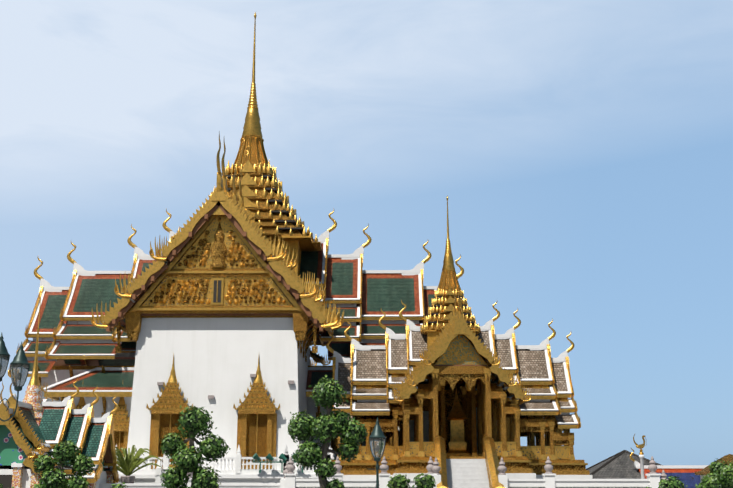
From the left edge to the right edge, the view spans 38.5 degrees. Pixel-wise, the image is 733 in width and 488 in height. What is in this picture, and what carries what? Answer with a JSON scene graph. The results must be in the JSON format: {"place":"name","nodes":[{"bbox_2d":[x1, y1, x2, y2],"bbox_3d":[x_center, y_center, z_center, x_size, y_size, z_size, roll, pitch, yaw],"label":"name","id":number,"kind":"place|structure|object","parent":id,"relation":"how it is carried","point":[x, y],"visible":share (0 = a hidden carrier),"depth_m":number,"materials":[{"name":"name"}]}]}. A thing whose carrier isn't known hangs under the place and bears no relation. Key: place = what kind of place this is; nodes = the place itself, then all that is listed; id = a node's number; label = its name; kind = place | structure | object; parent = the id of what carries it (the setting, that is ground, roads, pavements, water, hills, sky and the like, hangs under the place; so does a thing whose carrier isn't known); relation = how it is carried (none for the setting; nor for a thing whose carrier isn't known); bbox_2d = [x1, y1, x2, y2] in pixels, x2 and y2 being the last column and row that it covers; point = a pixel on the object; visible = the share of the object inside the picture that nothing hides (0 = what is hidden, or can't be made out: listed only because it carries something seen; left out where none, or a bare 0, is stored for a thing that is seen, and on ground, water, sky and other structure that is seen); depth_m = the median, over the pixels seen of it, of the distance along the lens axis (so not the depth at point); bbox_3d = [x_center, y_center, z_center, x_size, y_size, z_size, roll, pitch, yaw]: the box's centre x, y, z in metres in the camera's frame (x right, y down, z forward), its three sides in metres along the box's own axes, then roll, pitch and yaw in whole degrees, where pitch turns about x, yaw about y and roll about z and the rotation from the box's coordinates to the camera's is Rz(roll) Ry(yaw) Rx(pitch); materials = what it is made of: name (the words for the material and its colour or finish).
{"place":"outdoors","nodes":[
{"label":"outdoors","id":0,"kind":"place"},
{"bbox_2d":[0,294,118,487],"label":"gate pavilion","id":1,"kind":"structure","parent":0,"point":[36,425],"depth_m":60.80,"materials":[{"name":"green tile"}]},
{"bbox_2d":[0,0,732,468],"label":"sky","id":2,"kind":"structure","parent":0,"point":[580,152],"materials":[{"name":"blue"}]},
{"bbox_2d":[326,286,591,487],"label":"pavilion","id":3,"kind":"structure","parent":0,"point":[460,404],"depth_m":70.93,"materials":[{"name":"gold metal"}]},
{"bbox_2d":[420,196,480,350],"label":"spire","id":4,"kind":"structure","parent":3,"relation":"on","point":[439,314],"depth_m":75.73,"materials":[{"name":"gold metal"}]},
{"bbox_2d":[586,434,732,487],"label":"roofs","id":5,"kind":"structure","parent":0,"point":[624,464],"depth_m":101.08,"materials":[{"name":"grey tile"}]},
{"label":"ground","id":6,"kind":"structure","parent":0,"visible":0},
{"bbox_2d":[0,333,29,421],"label":"lamp post","id":7,"kind":"object","parent":6,"relation":"on","point":[19,367],"visible":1,"depth_m":37.76,"materials":[{"name":"green metal"}]},
{"bbox_2d":[31,440,95,487],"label":"topiary tree","id":8,"kind":"object","parent":6,"relation":"on","point":[61,454],"visible":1,"depth_m":50.60,"materials":[{"name":"green plant"}]},
{"bbox_2d":[111,482,127,487],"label":"topiary bush","id":9,"kind":"object","parent":6,"relation":"on","point":[119,485],"visible":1,"depth_m":48.52,"materials":[{"name":"green plant"}]},
{"bbox_2d":[104,445,161,482],"bbox_3d":[-14.583,14.644,64.273,4.176,4.626,3.676,-6,-15,24],"label":"palm plant","id":10,"kind":"object","parent":6,"relation":"on","point":[130,464],"visible":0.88,"depth_m":64.31,"materials":[{"name":"green plant"}]},
{"bbox_2d":[159,405,230,487],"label":"topiary tree","id":11,"kind":"object","parent":6,"relation":"on","point":[194,421],"visible":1,"depth_m":50.63,"materials":[{"name":"green plant"}]},
{"bbox_2d":[8,133,463,482],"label":"throne hall","id":12,"kind":"structure","parent":6,"relation":"on","point":[223,311],"depth_m":73.21,"materials":[{"name":"white paint"}]},
{"bbox_2d":[115,444,335,482],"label":"balustrade","id":13,"kind":"object","parent":12,"relation":"on","point":[158,471],"visible":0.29,"depth_m":67.95,"materials":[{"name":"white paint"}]},
{"bbox_2d":[252,453,302,472],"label":"flood lights","id":14,"kind":"object","parent":13,"relation":"attached to","point":[256,457],"visible":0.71,"depth_m":67.34,"materials":[{"name":"teal metal"}]},
{"bbox_2d":[171,12,321,275],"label":"spire","id":15,"kind":"structure","parent":12,"relation":"on","point":[266,204],"depth_m":89.77,"materials":[{"name":"gold metal"}]},
{"bbox_2d":[288,375,367,487],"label":"topiary tree","id":16,"kind":"object","parent":6,"relation":"on","point":[329,425],"visible":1,"depth_m":50.79,"materials":[{"name":"green plant"}]},
{"bbox_2d":[367,417,387,487],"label":"lamp post","id":17,"kind":"object","parent":6,"relation":"on","point":[377,440],"visible":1,"depth_m":42.86,"materials":[{"name":"green metal"}]},
{"bbox_2d":[99,456,667,487],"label":"compound wall","id":18,"kind":"structure","parent":6,"relation":"on","point":[290,480],"depth_m":60.29,"materials":[{"name":"white paint"}]},
{"bbox_2d":[387,473,435,487],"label":"bushes","id":19,"kind":"object","parent":6,"relation":"on","point":[425,481],"visible":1,"depth_m":53.17,"materials":[{"name":"green plant"}]},
{"bbox_2d":[646,476,686,487],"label":"topiary bush","id":20,"kind":"object","parent":6,"relation":"on","point":[675,482],"visible":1,"depth_m":50.10,"materials":[{"name":"green plant"}]},
{"bbox_2d":[695,458,732,487],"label":"tree","id":21,"kind":"object","parent":6,"relation":"on","point":[720,475],"visible":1,"depth_m":67.50,"materials":[{"name":"green plant"}]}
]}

